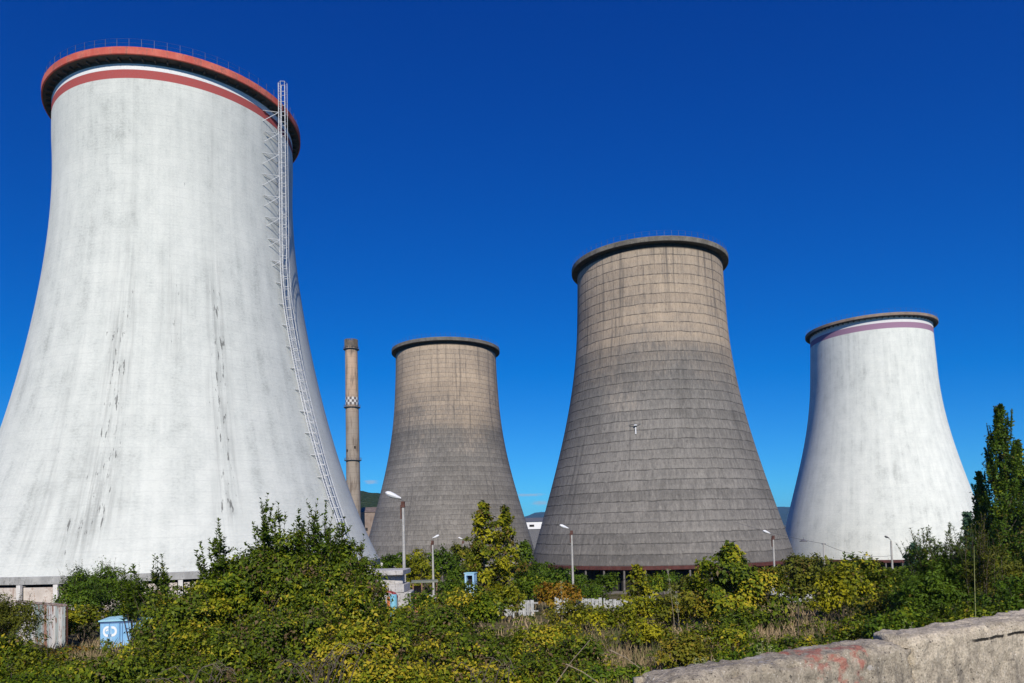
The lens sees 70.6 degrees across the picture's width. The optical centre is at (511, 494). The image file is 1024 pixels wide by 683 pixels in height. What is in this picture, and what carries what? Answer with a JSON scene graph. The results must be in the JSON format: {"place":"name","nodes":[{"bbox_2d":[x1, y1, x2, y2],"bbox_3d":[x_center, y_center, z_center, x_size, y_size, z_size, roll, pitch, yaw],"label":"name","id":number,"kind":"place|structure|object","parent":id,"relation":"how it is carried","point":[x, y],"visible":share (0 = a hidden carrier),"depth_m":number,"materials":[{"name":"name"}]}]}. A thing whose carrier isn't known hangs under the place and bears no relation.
{"place":"outdoors","nodes":[
{"label":"outdoors","id":0,"kind":"place"},
{"bbox_2d":[360,491,379,507],"bbox_3d":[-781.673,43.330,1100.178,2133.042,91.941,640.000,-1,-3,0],"label":"hills","id":1,"kind":"structure","parent":0,"point":[368,499],"depth_m":1022.01,"materials":[{"name":"green plant"}]},
{"bbox_2d":[6,519,1010,682],"bbox_3d":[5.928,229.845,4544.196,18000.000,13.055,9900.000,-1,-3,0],"label":"ground","id":2,"kind":"structure","parent":0,"point":[539,617],"depth_m":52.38,"materials":[{"name":"beige plant"}]},
{"bbox_2d":[0,631,53,674],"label":"shrub","id":3,"kind":"object","parent":2,"relation":"on","point":[10,646],"visible":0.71,"depth_m":31.42,"materials":[{"name":"green plant"}]},
{"bbox_2d":[0,591,54,643],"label":"shrub","id":4,"kind":"object","parent":2,"relation":"on","point":[12,617],"visible":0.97,"depth_m":39.95,"materials":[{"name":"green plant"}]},
{"bbox_2d":[15,600,67,649],"bbox_3d":[-31.144,8.624,47.715,7.080,3.024,0.255,-3,-3,34],"label":"corrugated fence","id":5,"kind":"object","parent":2,"relation":"on","point":[56,631],"visible":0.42,"depth_m":46.57,"materials":[{"name":"white metal"}]},
{"bbox_2d":[0,643,84,680],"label":"shrub","id":6,"kind":"object","parent":2,"relation":"on","point":[25,663],"visible":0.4,"depth_m":26.56,"materials":[{"name":"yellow plant"}]},
{"bbox_2d":[0,661,89,682],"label":"shrub","id":7,"kind":"object","parent":2,"relation":"on","point":[28,677],"visible":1,"depth_m":20.06,"materials":[{"name":"green plant"}]},
{"bbox_2d":[19,655,98,682],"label":"shrub","id":8,"kind":"object","parent":2,"relation":"on","point":[50,668],"visible":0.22,"depth_m":24.49,"materials":[{"name":"green plant"}]},
{"bbox_2d":[52,559,112,641],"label":"shrub","id":9,"kind":"object","parent":2,"relation":"on","point":[78,590],"visible":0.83,"depth_m":52.05,"materials":[{"name":"green plant"}]},
{"bbox_2d":[65,603,108,643],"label":"shrub","id":10,"kind":"object","parent":2,"relation":"on","point":[77,617],"visible":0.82,"depth_m":49.46,"materials":[{"name":"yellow plant"}]},
{"bbox_2d":[72,555,143,634],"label":"shrub","id":11,"kind":"object","parent":2,"relation":"on","point":[109,579],"visible":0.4,"depth_m":57.29,"materials":[{"name":"green plant"}]},
{"bbox_2d":[53,638,196,682],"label":"shrub","id":12,"kind":"object","parent":2,"relation":"on","point":[119,671],"visible":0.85,"depth_m":22.66,"materials":[{"name":"green plant"}]},
{"bbox_2d":[98,614,151,648],"bbox_3d":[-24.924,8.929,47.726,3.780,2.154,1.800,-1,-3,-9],"label":"recycling bin","id":13,"kind":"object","parent":2,"relation":"on","point":[112,628],"depth_m":46.78,"materials":[{"name":"blue plastic"}]},
{"bbox_2d":[114,564,151,642],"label":"leafy shoots","id":14,"kind":"object","parent":2,"relation":"on","point":[128,601],"visible":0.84,"depth_m":46.74,"materials":[{"name":"green plant"}]},
{"bbox_2d":[141,553,176,619],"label":"leafy shoots","id":15,"kind":"object","parent":2,"relation":"on","point":[158,581],"visible":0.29,"depth_m":37.60,"materials":[{"name":"green plant"}]},
{"bbox_2d":[106,659,226,682],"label":"shrub","id":16,"kind":"object","parent":2,"relation":"on","point":[181,677],"visible":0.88,"depth_m":19.67,"materials":[{"name":"green plant"}]},
{"bbox_2d":[130,603,203,657],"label":"shrub","id":17,"kind":"object","parent":2,"relation":"on","point":[156,630],"visible":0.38,"depth_m":30.39,"materials":[{"name":"green plant"}]},
{"bbox_2d":[119,581,239,661],"bbox_3d":[-14.889,6.300,32.660,5.194,4.711,4.785,-1,-3,0],"label":"shrub","id":18,"kind":"object","parent":2,"relation":"on","point":[195,607],"visible":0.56,"depth_m":32.09,"materials":[{"name":"green plant"}]},
{"bbox_2d":[0,38,382,624],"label":"cooling tower","id":19,"kind":"structure","parent":2,"relation":"on","point":[165,400],"depth_m":86.03,"materials":[{"name":"white paint"}]},
{"bbox_2d":[121,621,283,682],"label":"shrub","id":20,"kind":"object","parent":2,"relation":"on","point":[192,643],"visible":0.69,"depth_m":26.20,"materials":[{"name":"green plant"}]},
{"bbox_2d":[198,518,233,593],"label":"leafy shoots","id":21,"kind":"object","parent":2,"relation":"on","point":[219,558],"visible":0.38,"depth_m":34.63,"materials":[{"name":"green plant"}]},
{"bbox_2d":[175,551,284,670],"bbox_3d":[-13.302,5.660,34.729,5.103,5.982,5.046,-1,-3,0],"label":"shrub","id":22,"kind":"object","parent":2,"relation":"on","point":[224,583],"visible":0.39,"depth_m":33.68,"materials":[{"name":"green plant"}]},
{"bbox_2d":[242,492,296,614],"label":"leafy shoots","id":23,"kind":"object","parent":2,"relation":"on","point":[264,537],"visible":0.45,"depth_m":35.38,"materials":[{"name":"green plant"}]},
{"bbox_2d":[219,527,329,662],"bbox_3d":[-11.451,5.133,35.209,6.174,7.031,5.340,-1,-3,0],"label":"shrub","id":24,"kind":"object","parent":2,"relation":"on","point":[277,578],"visible":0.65,"depth_m":33.86,"materials":[{"name":"green plant"}]},
{"bbox_2d":[199,597,353,680],"bbox_3d":[-8.737,5.963,27.759,5.911,3.979,4.975,-1,-3,0],"label":"shrub","id":25,"kind":"object","parent":2,"relation":"on","point":[275,635],"visible":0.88,"depth_m":26.81,"materials":[{"name":"green plant"}]},
{"bbox_2d":[228,654,350,682],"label":"shrub","id":26,"kind":"object","parent":2,"relation":"on","point":[283,674],"visible":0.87,"depth_m":19.64,"materials":[{"name":"green plant"}]},
{"bbox_2d":[283,508,320,657],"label":"leafy shoots","id":27,"kind":"object","parent":2,"relation":"on","point":[298,519],"visible":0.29,"depth_m":35.51,"materials":[{"name":"green plant"}]},
{"bbox_2d":[299,498,336,663],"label":"leafy shoots","id":28,"kind":"object","parent":2,"relation":"on","point":[316,546],"visible":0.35,"depth_m":35.48,"materials":[{"name":"green plant"}]},
{"bbox_2d":[275,638,385,682],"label":"shrub","id":29,"kind":"object","parent":2,"relation":"on","point":[315,680],"visible":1,"depth_m":17.21,"materials":[{"name":"plant"}]},
{"bbox_2d":[284,533,393,672],"bbox_3d":[-8.049,5.169,33.845,5.386,6.692,4.956,-1,-3,-17],"label":"shrub","id":30,"kind":"object","parent":2,"relation":"on","point":[322,585],"visible":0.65,"depth_m":33.22,"materials":[{"name":"green plant"}]},
{"bbox_2d":[312,516,380,601],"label":"leafy shoots","id":31,"kind":"object","parent":2,"relation":"on","point":[343,529],"visible":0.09,"depth_m":34.77,"materials":[{"name":"green plant"}]},
{"bbox_2d":[343,338,361,517],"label":"factory chimney","id":32,"kind":"object","parent":2,"relation":"on","point":[352,407],"visible":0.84,"depth_m":312.36,"materials":[{"name":"concrete"}]},
{"bbox_2d":[324,567,391,681],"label":"shrub","id":33,"kind":"object","parent":2,"relation":"on","point":[357,603],"visible":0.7,"depth_m":30.37,"materials":[{"name":"green plant"}]},
{"bbox_2d":[298,607,438,682],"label":"shrub","id":34,"kind":"object","parent":2,"relation":"on","point":[401,646],"visible":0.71,"depth_m":25.28,"materials":[{"name":"green plant"}]},
{"bbox_2d":[361,507,376,535],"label":"brick building","id":35,"kind":"structure","parent":2,"relation":"on","point":[367,515],"depth_m":329.99,"materials":[{"name":"brown brick"}]},
{"bbox_2d":[385,491,405,581],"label":"street lamp","id":36,"kind":"object","parent":2,"relation":"on","point":[390,494],"visible":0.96,"depth_m":65.79,"materials":[{"name":"metal"}]},
{"bbox_2d":[380,552,419,588],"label":"shrub","id":37,"kind":"object","parent":2,"relation":"on","point":[390,561],"visible":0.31,"depth_m":111.22,"materials":[{"name":"green plant"}]},
{"bbox_2d":[338,647,462,682],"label":"shrub","id":38,"kind":"object","parent":2,"relation":"on","point":[384,672],"visible":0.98,"depth_m":19.49,"materials":[{"name":"green plant"}]},
{"bbox_2d":[382,600,419,629],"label":"shrub","id":39,"kind":"object","parent":2,"relation":"on","point":[408,609],"visible":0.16,"depth_m":44.37,"materials":[{"name":"green plant"}]},
{"bbox_2d":[398,589,434,620],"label":"shrub","id":40,"kind":"object","parent":2,"relation":"on","point":[420,598],"visible":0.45,"depth_m":51.42,"materials":[{"name":"green plant"}]},
{"bbox_2d":[394,547,440,592],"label":"shrub","id":41,"kind":"object","parent":2,"relation":"on","point":[421,567],"visible":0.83,"depth_m":107.11,"materials":[{"name":"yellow plant"}]},
{"bbox_2d":[415,587,453,615],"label":"shrub","id":42,"kind":"object","parent":2,"relation":"on","point":[429,603],"visible":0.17,"depth_m":49.34,"materials":[{"name":"green plant"}]},
{"bbox_2d":[394,600,482,669],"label":"shrub","id":43,"kind":"object","parent":2,"relation":"on","point":[445,618],"visible":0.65,"depth_m":32.02,"materials":[{"name":"green plant"}]},
{"bbox_2d":[422,543,468,594],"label":"shrub","id":44,"kind":"object","parent":2,"relation":"on","point":[446,562],"visible":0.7,"depth_m":117.22,"materials":[{"name":"green plant"}]},
{"bbox_2d":[369,333,540,582],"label":"cooling tower","id":45,"kind":"structure","parent":2,"relation":"on","point":[448,469],"depth_m":204.21,"materials":[{"name":"concrete"}]},
{"bbox_2d":[432,569,478,597],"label":"shrub","id":46,"kind":"object","parent":2,"relation":"on","point":[451,585],"visible":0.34,"depth_m":63.41,"materials":[{"name":"green plant"}]},
{"bbox_2d":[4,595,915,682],"bbox_3d":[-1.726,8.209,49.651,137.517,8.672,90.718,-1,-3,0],"label":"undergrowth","id":47,"kind":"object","parent":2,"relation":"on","point":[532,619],"visible":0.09,"depth_m":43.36,"materials":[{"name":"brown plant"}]},
{"bbox_2d":[449,536,488,583],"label":"shrub","id":48,"kind":"object","parent":2,"relation":"on","point":[459,549],"visible":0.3,"depth_m":123.92,"materials":[{"name":"green plant"}]},
{"bbox_2d":[428,580,509,636],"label":"shrub","id":49,"kind":"object","parent":2,"relation":"on","point":[461,595],"visible":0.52,"depth_m":45.36,"materials":[{"name":"green plant"}]},
{"bbox_2d":[423,646,525,682],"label":"shrub","id":50,"kind":"object","parent":2,"relation":"on","point":[464,673],"visible":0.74,"depth_m":20.50,"materials":[{"name":"green plant"}]},
{"bbox_2d":[450,500,517,609],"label":"broadleaf tree","id":51,"kind":"object","parent":2,"relation":"on","point":[481,557],"visible":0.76,"depth_m":73.23,"materials":[{"name":"green plant"}]},
{"bbox_2d":[425,622,543,679],"bbox_3d":[-1.189,6.641,29.655,5.125,2.764,4.034,-1,-3,0],"label":"shrub","id":52,"kind":"object","parent":2,"relation":"on","point":[484,647],"visible":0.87,"depth_m":28.97,"materials":[{"name":"green plant"}]},
{"bbox_2d":[457,590,511,634],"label":"shrub","id":53,"kind":"object","parent":2,"relation":"on","point":[484,607],"visible":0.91,"depth_m":44.25,"materials":[{"name":"green plant"}]},
{"bbox_2d":[485,580,526,621],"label":"shrub","id":54,"kind":"object","parent":2,"relation":"on","point":[511,593],"visible":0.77,"depth_m":57.29,"materials":[{"name":"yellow plant"}]},
{"bbox_2d":[482,504,532,608],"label":"broadleaf tree","id":55,"kind":"object","parent":2,"relation":"on","point":[504,521],"visible":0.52,"depth_m":75.34,"materials":[{"name":"green plant"}]},
{"bbox_2d":[498,600,537,617],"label":"panel fence","id":56,"kind":"object","parent":2,"relation":"on","point":[528,605],"visible":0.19,"depth_m":65.53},
{"bbox_2d":[511,539,539,596],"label":"broadleaf tree","id":57,"kind":"object","parent":2,"relation":"on","point":[525,551],"visible":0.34,"depth_m":118.95,"materials":[{"name":"green plant"}]},
{"bbox_2d":[503,573,553,609],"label":"shrub","id":58,"kind":"object","parent":2,"relation":"on","point":[527,585],"visible":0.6,"depth_m":72.63,"materials":[{"name":"green plant"}]},
{"bbox_2d":[525,517,542,548],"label":"industrial hall","id":59,"kind":"structure","parent":2,"relation":"on","point":[534,525],"depth_m":389.74,"materials":[{"name":"white metal"}]},
{"bbox_2d":[515,561,558,600],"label":"shrub","id":60,"kind":"object","parent":2,"relation":"on","point":[538,572],"visible":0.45,"depth_m":106.53,"materials":[{"name":"green plant"}]},
{"bbox_2d":[491,654,595,682],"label":"shrub","id":61,"kind":"object","parent":2,"relation":"on","point":[552,672],"visible":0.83,"depth_m":20.63,"materials":[{"name":"green plant"}]},
{"bbox_2d":[506,619,591,654],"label":"shrub","id":62,"kind":"object","parent":2,"relation":"on","point":[553,633],"visible":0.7,"depth_m":35.17,"materials":[{"name":"green plant"}]},
{"bbox_2d":[533,581,585,607],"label":"shrub","id":63,"kind":"object","parent":2,"relation":"on","point":[549,594],"visible":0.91,"depth_m":69.07,"materials":[{"name":"orange plant"}]},
{"bbox_2d":[542,566,588,597],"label":"shrub","id":64,"kind":"object","parent":2,"relation":"on","point":[563,576],"visible":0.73,"depth_m":102.42,"materials":[{"name":"green plant"}]},
{"bbox_2d":[519,629,618,677],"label":"shrub","id":65,"kind":"object","parent":2,"relation":"on","point":[570,649],"visible":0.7,"depth_m":27.26,"materials":[{"name":"green plant"}]},
{"bbox_2d":[539,598,605,625],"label":"shrub","id":66,"kind":"object","parent":2,"relation":"on","point":[569,608],"visible":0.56,"depth_m":49.15,"materials":[{"name":"green plant"}]},
{"bbox_2d":[568,579,612,604],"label":"shrub","id":67,"kind":"object","parent":2,"relation":"on","point":[591,592],"visible":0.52,"depth_m":73.02,"materials":[{"name":"green plant"}]},
{"bbox_2d":[583,572,620,599],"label":"shrub","id":68,"kind":"object","parent":2,"relation":"on","point":[610,581],"visible":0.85,"depth_m":98.99,"materials":[{"name":"green plant"}]},
{"bbox_2d":[554,596,655,612],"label":"panel fence","id":69,"kind":"object","parent":2,"relation":"on","point":[595,601],"visible":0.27,"depth_m":68.54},
{"bbox_2d":[564,600,645,638],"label":"shrub","id":70,"kind":"object","parent":2,"relation":"on","point":[607,617],"visible":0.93,"depth_m":43.49,"materials":[{"name":"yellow plant"}]},
{"bbox_2d":[565,660,666,682],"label":"shrub","id":71,"kind":"object","parent":2,"relation":"on","point":[632,671],"visible":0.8,"depth_m":16.86,"materials":[{"name":"green plant"}]},
{"bbox_2d":[615,564,658,608],"bbox_3d":[10.762,8.351,61.683,3.958,4.986,3.240,-1,-3,0],"label":"broadleaf tree","id":72,"kind":"object","parent":2,"relation":"on","point":[639,582],"visible":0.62,"depth_m":61.40,"materials":[{"name":"green plant"}]},
{"bbox_2d":[600,620,678,649],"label":"shrub","id":73,"kind":"object","parent":2,"relation":"on","point":[644,632],"visible":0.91,"depth_m":37.35,"materials":[{"name":"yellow plant"}]},
{"bbox_2d":[609,590,693,630],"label":"shrub","id":74,"kind":"object","parent":2,"relation":"on","point":[646,609],"visible":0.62,"depth_m":46.72,"materials":[{"name":"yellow plant"}]},
{"bbox_2d":[531,230,794,593],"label":"cooling tower","id":75,"kind":"structure","parent":2,"relation":"on","point":[659,468],"depth_m":137.61,"materials":[{"name":"concrete"}]},
{"bbox_2d":[641,570,684,598],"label":"shrub","id":76,"kind":"object","parent":2,"relation":"on","point":[658,581],"visible":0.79,"depth_m":96.70,"materials":[{"name":"green plant"}]},
{"bbox_2d":[663,574,701,597],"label":"shrub","id":77,"kind":"object","parent":2,"relation":"on","point":[683,579],"visible":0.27,"depth_m":91.95,"materials":[{"name":"green plant"}]},
{"bbox_2d":[651,589,717,629],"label":"shrub","id":78,"kind":"object","parent":2,"relation":"on","point":[686,604],"visible":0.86,"depth_m":45.32,"materials":[{"name":"green plant"}]},
{"bbox_2d":[652,625,718,668],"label":"shrub","id":79,"kind":"object","parent":2,"relation":"on","point":[689,650],"visible":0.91,"depth_m":29.42,"materials":[{"name":"green plant"}]},
{"bbox_2d":[663,614,760,657],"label":"shrub","id":80,"kind":"object","parent":2,"relation":"on","point":[730,635],"visible":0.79,"depth_m":32.94,"materials":[{"name":"green plant"}]},
{"bbox_2d":[677,540,801,628],"bbox_3d":[14.521,6.026,46.658,6.892,6.254,7.829,-1,-3,-18],"label":"broadleaf tree","id":81,"kind":"object","parent":2,"relation":"on","point":[746,581],"visible":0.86,"depth_m":45.41,"materials":[{"name":"green plant"}]},
{"bbox_2d":[713,603,766,631],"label":"shrub","id":82,"kind":"object","parent":2,"relation":"on","point":[737,616],"visible":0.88,"depth_m":41.20,"materials":[{"name":"green plant"}]},
{"bbox_2d":[705,637,787,661],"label":"shrub","id":83,"kind":"object","parent":2,"relation":"on","point":[735,655],"visible":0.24,"depth_m":19.91,"materials":[{"name":"green plant"}]},
{"bbox_2d":[757,633,838,649],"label":"shrub","id":84,"kind":"object","parent":2,"relation":"on","point":[795,642],"visible":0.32,"depth_m":23.75,"materials":[{"name":"green plant"}]},
{"bbox_2d":[763,552,839,602],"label":"broadleaf tree","id":85,"kind":"object","parent":2,"relation":"on","point":[800,571],"visible":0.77,"depth_m":68.42,"materials":[{"name":"green plant"}]},
{"bbox_2d":[807,559,875,622],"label":"shrub","id":86,"kind":"object","parent":2,"relation":"on","point":[844,580],"visible":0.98,"depth_m":46.08,"materials":[{"name":"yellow plant"}]},
{"bbox_2d":[811,610,879,644],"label":"shrub","id":87,"kind":"object","parent":2,"relation":"on","point":[844,631],"visible":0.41,"depth_m":29.46,"materials":[{"name":"green plant"}]},
{"bbox_2d":[826,551,905,616],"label":"shrub","id":88,"kind":"object","parent":2,"relation":"on","point":[882,580],"visible":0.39,"depth_m":48.98,"materials":[{"name":"green plant"}]},
{"bbox_2d":[846,587,903,620],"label":"shrub","id":89,"kind":"object","parent":2,"relation":"on","point":[869,606],"visible":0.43,"depth_m":41.69,"materials":[{"name":"green plant"}]},
{"bbox_2d":[853,600,940,638],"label":"shrub","id":90,"kind":"object","parent":2,"relation":"on","point":[903,619],"visible":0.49,"depth_m":26.55,"materials":[{"name":"green plant"}]},
{"bbox_2d":[880,554,985,619],"bbox_3d":[21.001,5.368,35.745,4.995,4.882,4.593,-2,-3,17],"label":"shrub","id":91,"kind":"object","parent":2,"relation":"on","point":[912,583],"visible":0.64,"depth_m":34.92,"materials":[{"name":"green plant"}]},
{"bbox_2d":[891,536,1010,615],"bbox_3d":[21.909,4.884,35.745,5.750,5.649,4.838,-2,-3,18],"label":"shrub","id":92,"kind":"object","parent":2,"relation":"on","point":[957,566],"visible":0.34,"depth_m":35.10,"materials":[{"name":"green plant"}]},
{"bbox_2d":[896,522,1006,616],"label":"leafy shoots","id":93,"kind":"object","parent":2,"relation":"on","point":[938,549],"visible":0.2,"depth_m":36.39,"materials":[{"name":"green plant"}]},
{"bbox_2d":[917,598,1013,626],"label":"shrub","id":94,"kind":"object","parent":2,"relation":"on","point":[966,611],"visible":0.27,"depth_m":23.93,"materials":[{"name":"green plant"}]},
{"bbox_2d":[965,470,997,553],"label":"poplar tree","id":95,"kind":"object","parent":2,"relation":"on","point":[978,513],"visible":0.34,"depth_m":87.84,"materials":[{"name":"green plant"}]},
{"bbox_2d":[955,512,1010,606],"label":"leafy shoots","id":96,"kind":"object","parent":2,"relation":"on","point":[980,575],"visible":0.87,"depth_m":33.77,"materials":[{"name":"green plant"}]},
{"bbox_2d":[971,573,1023,610],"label":"shrub","id":97,"kind":"object","parent":2,"relation":"on","point":[1012,594],"visible":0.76,"depth_m":27.61,"materials":[{"name":"green plant"}]},
{"bbox_2d":[974,403,1023,567],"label":"poplar tree","id":98,"kind":"object","parent":2,"relation":"on","point":[998,439],"visible":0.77,"depth_m":83.64,"materials":[{"name":"green plant"}]},
{"bbox_2d":[976,546,1023,584],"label":"shrub","id":99,"kind":"object","parent":2,"relation":"on","point":[1013,571],"visible":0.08,"depth_m":39.08,"materials":[{"name":"green plant"}]},
{"bbox_2d":[1007,439,1023,568],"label":"poplar tree","id":100,"kind":"object","parent":2,"relation":"on","point":[1019,451],"visible":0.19,"depth_m":91.67,"materials":[{"name":"green plant"}]},
{"bbox_2d":[0,0,1023,516],"label":"sky","id":101,"kind":"structure","parent":0,"point":[454,165],"materials":[{"name":"blue"}]},
{"bbox_2d":[525,507,991,524],"bbox_3d":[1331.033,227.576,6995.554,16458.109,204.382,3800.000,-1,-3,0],"label":"mountains","id":102,"kind":"structure","parent":0,"point":[783,512],"depth_m":6388.19,"materials":[{"name":"blue"}]},
{"bbox_2d":[782,308,974,567],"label":"cooling tower","id":103,"kind":"structure","parent":0,"point":[880,459],"depth_m":183.29,"materials":[{"name":"white paint"}]},
{"label":"road","id":104,"kind":"structure","parent":0,"visible":0},
{"bbox_2d":[633,639,914,682],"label":"parapet block","id":105,"kind":"structure","parent":104,"relation":"on","point":[867,661],"depth_m":4.33,"materials":[{"name":"beige concrete"}]},
{"bbox_2d":[873,609,1023,682],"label":"parapet block","id":106,"kind":"structure","parent":104,"relation":"on","point":[986,649],"depth_m":5.02,"materials":[{"name":"beige concrete"}]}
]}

